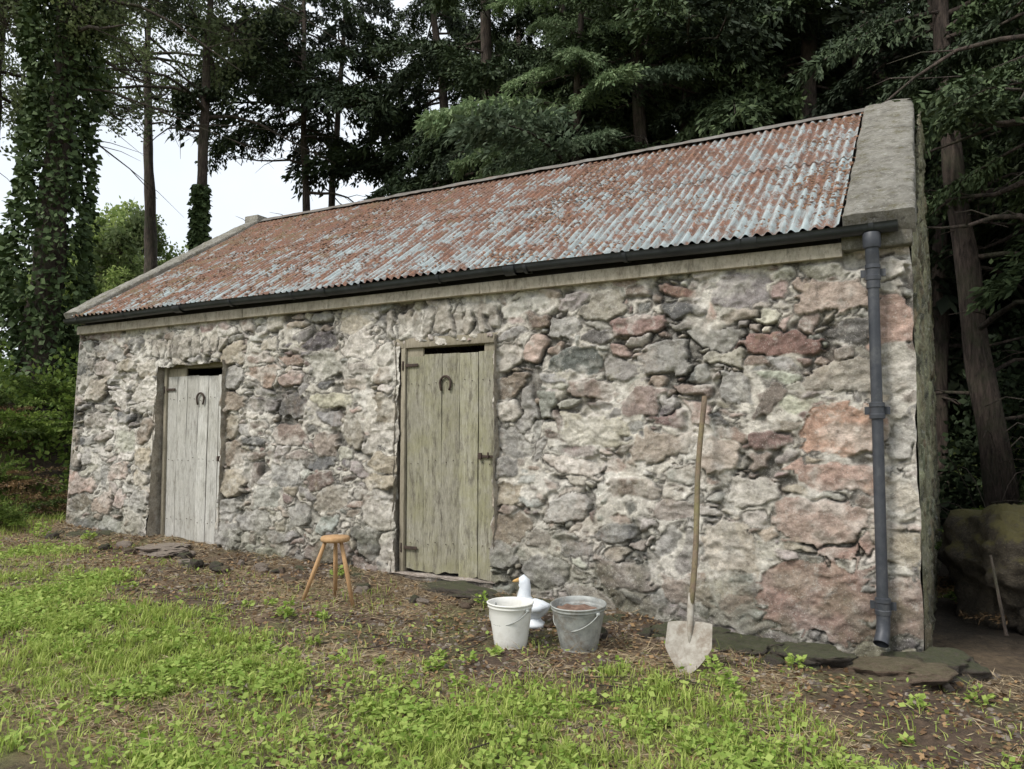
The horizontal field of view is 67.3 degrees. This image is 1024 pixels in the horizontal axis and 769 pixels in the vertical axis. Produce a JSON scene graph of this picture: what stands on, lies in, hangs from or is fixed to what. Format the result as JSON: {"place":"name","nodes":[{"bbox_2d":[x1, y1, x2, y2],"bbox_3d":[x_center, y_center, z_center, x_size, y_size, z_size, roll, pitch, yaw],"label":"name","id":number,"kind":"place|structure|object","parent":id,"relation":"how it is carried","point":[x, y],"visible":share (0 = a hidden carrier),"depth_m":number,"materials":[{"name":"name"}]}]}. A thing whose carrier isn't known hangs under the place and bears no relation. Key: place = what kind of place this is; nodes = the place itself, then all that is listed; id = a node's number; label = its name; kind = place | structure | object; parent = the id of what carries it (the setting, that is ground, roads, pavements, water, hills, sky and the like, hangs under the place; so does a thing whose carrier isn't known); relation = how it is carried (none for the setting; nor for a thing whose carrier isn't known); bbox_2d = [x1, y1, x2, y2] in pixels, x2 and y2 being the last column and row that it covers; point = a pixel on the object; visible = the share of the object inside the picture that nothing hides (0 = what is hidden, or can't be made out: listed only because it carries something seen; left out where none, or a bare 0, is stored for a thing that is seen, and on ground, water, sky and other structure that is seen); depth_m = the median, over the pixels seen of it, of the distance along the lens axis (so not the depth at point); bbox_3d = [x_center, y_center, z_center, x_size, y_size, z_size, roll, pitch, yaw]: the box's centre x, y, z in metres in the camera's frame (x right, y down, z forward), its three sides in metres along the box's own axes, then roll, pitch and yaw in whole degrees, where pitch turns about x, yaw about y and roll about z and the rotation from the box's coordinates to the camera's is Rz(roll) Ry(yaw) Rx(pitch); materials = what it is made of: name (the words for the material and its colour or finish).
{"place":"outdoors","nodes":[
{"label":"outdoors","id":0,"kind":"place"},
{"bbox_2d":[0,0,909,365],"label":"sky","id":1,"kind":"structure","parent":0,"point":[247,189],"materials":[{"name":"white"}]},
{"bbox_2d":[0,402,1023,768],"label":"ground","id":2,"kind":"structure","parent":0,"point":[990,650],"depth_m":4.42,"materials":[{"name":"soil"}]},
{"bbox_2d":[0,232,31,367],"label":"broadleaf tree","id":3,"kind":"object","parent":2,"relation":"on","point":[19,323],"visible":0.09,"depth_m":23.92,"materials":[{"name":"green plant"}]},
{"bbox_2d":[0,402,67,528],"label":"dead bracken","id":4,"kind":"object","parent":2,"relation":"on","point":[14,483],"visible":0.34,"depth_m":9.77,"materials":[{"name":"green plant"}]},
{"bbox_2d":[0,373,75,526],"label":"fern plants","id":5,"kind":"object","parent":2,"relation":"on","point":[37,423],"visible":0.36,"depth_m":10.55,"materials":[{"name":"green plant"}]},
{"bbox_2d":[0,341,77,512],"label":"undergrowth","id":6,"kind":"object","parent":2,"relation":"on","point":[62,454],"visible":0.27,"depth_m":11.31,"materials":[{"name":"green plant"}]},
{"bbox_2d":[4,324,79,402],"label":"undergrowth","id":7,"kind":"object","parent":2,"relation":"on","point":[67,347],"visible":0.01,"depth_m":13.67,"materials":[{"name":"green plant"}]},
{"bbox_2d":[0,0,114,401],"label":"ivy plant","id":8,"kind":"object","parent":2,"relation":"on","point":[28,164],"visible":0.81,"depth_m":12.97,"materials":[{"name":"green plant"}]},
{"bbox_2d":[0,0,168,202],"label":"conifer tree","id":9,"kind":"object","parent":2,"relation":"on","point":[15,96],"visible":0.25,"depth_m":18.71,"materials":[{"name":"green plant"}]},
{"bbox_2d":[13,195,166,341],"bbox_3d":[-17.603,-3.095,33.272,8.061,10.089,7.672,2,-4,-25],"label":"broadleaf tree","id":10,"kind":"object","parent":2,"relation":"on","point":[132,206],"visible":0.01,"depth_m":32.72,"materials":[{"name":"green plant"}]},
{"bbox_2d":[26,202,188,325],"bbox_3d":[-14.089,-2.393,28.444,7.190,8.835,7.890,-2,-4,28],"label":"broadleaf tree","id":11,"kind":"object","parent":2,"relation":"on","point":[118,248],"visible":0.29,"depth_m":27.26,"materials":[{"name":"green plant"}]},
{"bbox_2d":[0,0,280,380],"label":"conifer tree","id":12,"kind":"object","parent":2,"relation":"on","point":[103,23],"visible":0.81,"depth_m":13.30,"materials":[{"name":"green plant"}]},
{"bbox_2d":[6,0,291,273],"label":"conifer tree","id":13,"kind":"object","parent":2,"relation":"on","point":[150,244],"visible":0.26,"depth_m":22.04,"materials":[{"name":"green plant"}]},
{"bbox_2d":[186,184,212,250],"bbox_3d":[-6.934,-1.920,16.991,0.653,5.193,0.674,1,-4,-11],"label":"ivy plant","id":14,"kind":"object","parent":2,"relation":"on","point":[200,196],"visible":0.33,"depth_m":16.98,"materials":[{"name":"green plant"}]},
{"bbox_2d":[49,0,360,245],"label":"conifer tree","id":15,"kind":"object","parent":2,"relation":"on","point":[211,21],"visible":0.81,"depth_m":17.29,"materials":[{"name":"green plant"}]},
{"bbox_2d":[162,0,439,220],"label":"conifer tree","id":16,"kind":"object","parent":2,"relation":"on","point":[337,94],"visible":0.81,"depth_m":19.28,"materials":[{"name":"green plant"}]},
{"bbox_2d":[301,534,354,607],"bbox_3d":[-1.392,1.450,5.943,0.377,0.544,0.328,-4,-5,44],"label":"three legged stool","id":17,"kind":"object","parent":2,"relation":"on","point":[340,539],"visible":0.91,"depth_m":5.94,"materials":[{"name":"brown wood"}]},
{"bbox_2d":[250,0,408,206],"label":"conifer tree","id":18,"kind":"object","parent":2,"relation":"on","point":[347,30],"visible":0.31,"depth_m":22.94,"materials":[{"name":"green plant"}]},
{"bbox_2d":[281,0,535,202],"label":"conifer tree","id":19,"kind":"object","parent":2,"relation":"on","point":[457,27],"visible":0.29,"depth_m":19.63,"materials":[{"name":"green plant"}]},
{"bbox_2d":[446,19,541,148],"bbox_3d":[0.108,-5.164,19.021,5.808,14.006,4.766,-2,-4,28],"label":"conifer tree","id":20,"kind":"object","parent":2,"relation":"on","point":[514,39],"visible":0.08,"depth_m":19.82,"materials":[{"name":"green plant"}]},
{"bbox_2d":[363,0,629,198],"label":"conifer tree","id":21,"kind":"object","parent":2,"relation":"on","point":[452,57],"visible":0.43,"depth_m":16.14,"materials":[{"name":"green plant"}]},
{"bbox_2d":[0,521,995,768],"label":"weed plants","id":22,"kind":"object","parent":2,"relation":"on","point":[480,753],"visible":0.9,"depth_m":4.40,"materials":[{"name":"green plant"}]},
{"bbox_2d":[63,98,941,656],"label":"stone shed","id":23,"kind":"structure","parent":2,"relation":"on","point":[499,382],"depth_m":6.32,"materials":[{"name":"stone"}]},
{"bbox_2d":[165,374,221,543],"bbox_3d":[-3.373,0.809,8.253,0.982,1.820,0.041,-2,-4,28],"label":"door leaf","id":24,"kind":"structure","parent":23,"relation":"in","point":[193,430],"depth_m":8.27,"materials":[{"name":"white wood"}]},
{"bbox_2d":[406,350,494,580],"bbox_3d":[-0.536,0.685,6.641,0.911,1.921,0.044,-2,-4,28],"label":"door leaf","id":25,"kind":"structure","parent":23,"relation":"in","point":[450,502],"depth_m":6.62,"materials":[{"name":"beige wood"}]},
{"bbox_2d":[487,597,533,649],"bbox_3d":[-0.011,1.589,5.085,0.314,0.305,0.314,-1,-4,16],"label":"white bucket","id":26,"kind":"object","parent":2,"relation":"on","point":[509,617],"visible":0.91,"depth_m":4.98,"materials":[{"name":"plastic"}]},
{"bbox_2d":[0,532,1023,768],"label":"clover weeds","id":27,"kind":"object","parent":2,"relation":"on","point":[767,763],"visible":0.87,"depth_m":3.86,"materials":[{"name":"green plant"}]},
{"bbox_2d":[0,516,1023,768],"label":"dry straw","id":28,"kind":"object","parent":2,"relation":"on","point":[548,674],"visible":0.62,"depth_m":4.49,"materials":[{"name":"plant"}]},
{"bbox_2d":[0,535,1023,768],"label":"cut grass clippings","id":29,"kind":"object","parent":2,"relation":"on","point":[465,673],"visible":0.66,"depth_m":4.48,"materials":[{"name":"green plant"}]},
{"bbox_2d":[0,517,1023,768],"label":"fallen leaves","id":30,"kind":"object","parent":2,"relation":"on","point":[748,679],"depth_m":4.52,"materials":[{"name":"brown plant"}]},
{"bbox_2d":[0,522,1023,768],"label":"pebbles","id":31,"kind":"object","parent":2,"relation":"on","point":[1006,738],"visible":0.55,"depth_m":4.87,"materials":[{"name":"stone"}]},
{"bbox_2d":[45,530,991,691],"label":"footing stones","id":32,"kind":"object","parent":2,"relation":"on","point":[928,667],"visible":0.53,"depth_m":4.90,"materials":[{"name":"grey stone"}]},
{"bbox_2d":[438,1,615,180],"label":"conifer tree","id":33,"kind":"object","parent":2,"relation":"on","point":[544,32],"depth_m":22.21,"materials":[{"name":"green plant"}]},
{"bbox_2d":[512,574,549,628],"bbox_3d":[0.153,1.547,5.507,0.227,0.362,0.217,2,-4,-29],"label":"goose ornament","id":34,"kind":"object","parent":2,"relation":"on","point":[540,608],"visible":0.78,"depth_m":5.46,"materials":[{"name":"white ceramic"}]},
{"bbox_2d":[497,2,571,163],"bbox_3d":[1.537,-5.070,17.867,3.847,14.012,5.266,-2,-4,28],"label":"conifer tree","id":35,"kind":"object","parent":2,"relation":"on","point":[563,8],"visible":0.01,"depth_m":18.36,"materials":[{"name":"green plant"}]},
{"bbox_2d":[412,0,717,183],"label":"conifer tree","id":36,"kind":"object","parent":2,"relation":"on","point":[490,117],"visible":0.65,"depth_m":13.00,"materials":[{"name":"green plant"}]},
{"bbox_2d":[550,596,606,652],"bbox_3d":[0.436,1.593,5.067,0.374,0.305,0.400,-1,-1,-39],"label":"galvanised bucket","id":37,"kind":"object","parent":2,"relation":"on","point":[578,621],"visible":0.98,"depth_m":4.95,"materials":[{"name":"metal"}]},
{"bbox_2d":[446,0,722,165],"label":"conifer tree","id":38,"kind":"object","parent":2,"relation":"on","point":[506,68],"visible":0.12,"depth_m":15.12,"materials":[{"name":"green plant"}]},
{"bbox_2d":[537,0,676,153],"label":"conifer tree","id":39,"kind":"object","parent":2,"relation":"on","point":[616,58],"depth_m":18.84,"materials":[{"name":"green plant"}]},
{"bbox_2d":[556,10,721,98],"bbox_3d":[2.574,-5.001,16.743,3.875,14.019,4.795,2,-4,-24],"label":"conifer tree","id":40,"kind":"object","parent":2,"relation":"on","point":[576,29],"visible":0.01,"depth_m":15.68,"materials":[{"name":"green plant"}]},
{"bbox_2d":[521,0,810,155],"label":"conifer tree","id":41,"kind":"object","parent":2,"relation":"on","point":[639,124],"visible":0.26,"depth_m":13.82,"materials":[{"name":"green plant"}]},
{"bbox_2d":[511,0,858,149],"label":"conifer tree","id":42,"kind":"object","parent":2,"relation":"on","point":[691,12],"visible":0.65,"depth_m":12.66,"materials":[{"name":"green plant"}]},
{"bbox_2d":[665,396,711,674],"bbox_3d":[1.239,0.900,4.999,0.286,1.701,0.958,-2,-4,28],"label":"long handled shovel","id":43,"kind":"object","parent":2,"relation":"on","point":[690,639],"visible":0.94,"depth_m":4.69,"materials":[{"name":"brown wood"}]},
{"bbox_2d":[561,0,883,139],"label":"conifer tree","id":44,"kind":"object","parent":2,"relation":"on","point":[750,112],"visible":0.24,"depth_m":12.95,"materials":[{"name":"green plant"}]},
{"bbox_2d":[730,24,874,79],"bbox_3d":[5.226,-4.967,15.710,4.545,14.019,5.432,-2,-4,28],"label":"conifer tree","id":45,"kind":"object","parent":2,"relation":"on","point":[828,34],"visible":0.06,"depth_m":14.24,"materials":[{"name":"green plant"}]},
{"bbox_2d":[660,0,960,145],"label":"conifer tree","id":46,"kind":"object","parent":2,"relation":"on","point":[812,85],"visible":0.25,"depth_m":13.36,"materials":[{"name":"green plant"}]},
{"bbox_2d":[724,0,1014,382],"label":"conifer tree","id":47,"kind":"object","parent":2,"relation":"on","point":[870,99],"visible":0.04,"depth_m":14.34,"materials":[{"name":"green plant"}]},
{"bbox_2d":[721,8,1021,406],"bbox_3d":[6.991,-6.090,18.134,10.244,15.915,9.206,1,-4,-20],"label":"conifer tree","id":48,"kind":"object","parent":2,"relation":"on","point":[925,180],"depth_m":16.03,"materials":[{"name":"green plant"}]},
{"bbox_2d":[786,0,1019,357],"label":"conifer tree","id":49,"kind":"object","parent":2,"relation":"on","point":[848,13],"visible":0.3,"depth_m":12.15,"materials":[{"name":"green plant"}]},
{"bbox_2d":[786,0,1023,506],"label":"conifer tree","id":50,"kind":"object","parent":2,"relation":"on","point":[983,386],"visible":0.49,"depth_m":10.24,"materials":[{"name":"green plant"}]},
{"bbox_2d":[799,0,1022,362],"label":"conifer tree","id":51,"kind":"object","parent":2,"relation":"on","point":[955,349],"depth_m":15.84,"materials":[{"name":"green plant"}]},
{"bbox_2d":[829,0,1023,491],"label":"conifer tree","id":52,"kind":"object","parent":2,"relation":"on","point":[941,332],"visible":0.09,"depth_m":12.27,"materials":[{"name":"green plant"}]},
{"bbox_2d":[842,0,1023,457],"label":"conifer tree","id":53,"kind":"object","parent":2,"relation":"on","point":[1015,293],"visible":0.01,"depth_m":13.38,"materials":[{"name":"green plant"}]},
{"bbox_2d":[867,0,1023,366],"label":"conifer tree","id":54,"kind":"object","parent":2,"relation":"on","point":[992,84],"visible":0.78,"depth_m":8.83,"materials":[{"name":"green plant"}]},
{"bbox_2d":[895,0,1023,257],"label":"conifer tree","id":55,"kind":"object","parent":2,"relation":"on","point":[905,70],"visible":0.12,"depth_m":12.32,"materials":[{"name":"green plant"}]},
{"bbox_2d":[948,407,977,487],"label":"undergrowth","id":56,"kind":"object","parent":2,"relation":"on","point":[953,429],"depth_m":14.55,"materials":[{"name":"green plant"}]},
{"bbox_2d":[921,575,1012,626],"bbox_3d":[4.999,1.626,6.626,3.189,0.940,4.623,-2,-4,28],"label":"dead bracken","id":57,"kind":"object","parent":2,"relation":"on","point":[981,618],"visible":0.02,"depth_m":5.91,"materials":[{"name":"brown plant"}]},
{"bbox_2d":[924,91,1023,315],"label":"conifer tree","id":58,"kind":"object","parent":2,"relation":"on","point":[1002,285],"visible":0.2,"depth_m":10.92,"materials":[{"name":"green plant"}]},
{"bbox_2d":[927,130,1023,407],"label":"conifer tree","id":59,"kind":"object","parent":2,"relation":"on","point":[946,302],"visible":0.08,"depth_m":13.38,"materials":[{"name":"green plant"}]},
{"bbox_2d":[928,152,1023,385],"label":"conifer tree","id":60,"kind":"object","parent":2,"relation":"on","point":[1018,166],"visible":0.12,"depth_m":11.16,"materials":[{"name":"green plant"}]},
{"bbox_2d":[934,502,1023,601],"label":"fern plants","id":61,"kind":"object","parent":2,"relation":"on","point":[938,545],"visible":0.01,"depth_m":7.23,"materials":[{"name":"green plant"}]},
{"bbox_2d":[936,396,1023,518],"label":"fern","id":62,"kind":"object","parent":2,"relation":"on","point":[1004,492],"visible":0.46,"depth_m":8.74,"materials":[{"name":"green plant"}]},
{"bbox_2d":[937,503,1023,634],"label":"mossy boulder","id":63,"kind":"object","parent":2,"relation":"on","point":[973,540],"visible":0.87,"depth_m":5.85,"materials":[{"name":"stone"}]},
{"bbox_2d":[937,263,1023,533],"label":"undergrowth","id":64,"kind":"object","parent":2,"relation":"on","point":[959,495],"visible":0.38,"depth_m":10.96,"materials":[{"name":"green plant"}]},
{"bbox_2d":[948,159,1023,458],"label":"shrub","id":65,"kind":"object","parent":2,"relation":"on","point":[959,416],"depth_m":15.16,"materials":[{"name":"green plant"}]},
{"bbox_2d":[950,370,1023,494],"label":"shrub","id":66,"kind":"object","parent":2,"relation":"on","point":[957,436],"visible":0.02,"depth_m":13.22,"materials":[{"name":"green plant"}]},
{"bbox_2d":[989,555,1008,635],"bbox_3d":[3.354,1.450,5.302,0.023,0.509,0.256,-1,-4,13],"label":"stick","id":67,"kind":"object","parent":2,"relation":"on","point":[999,600],"visible":1,"depth_m":5.28,"materials":[{"name":"brown wood"}]},
{"bbox_2d":[1017,473,1023,504],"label":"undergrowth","id":68,"kind":"object","parent":2,"relation":"on","point":[1021,490],"visible":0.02,"depth_m":9.93,"materials":[{"name":"green plant"}]},
{"bbox_2d":[0,446,1023,768],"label":"grass","id":69,"kind":"structure","parent":0,"point":[442,754],"depth_m":4.05,"materials":[{"name":"green plant"}]}
]}

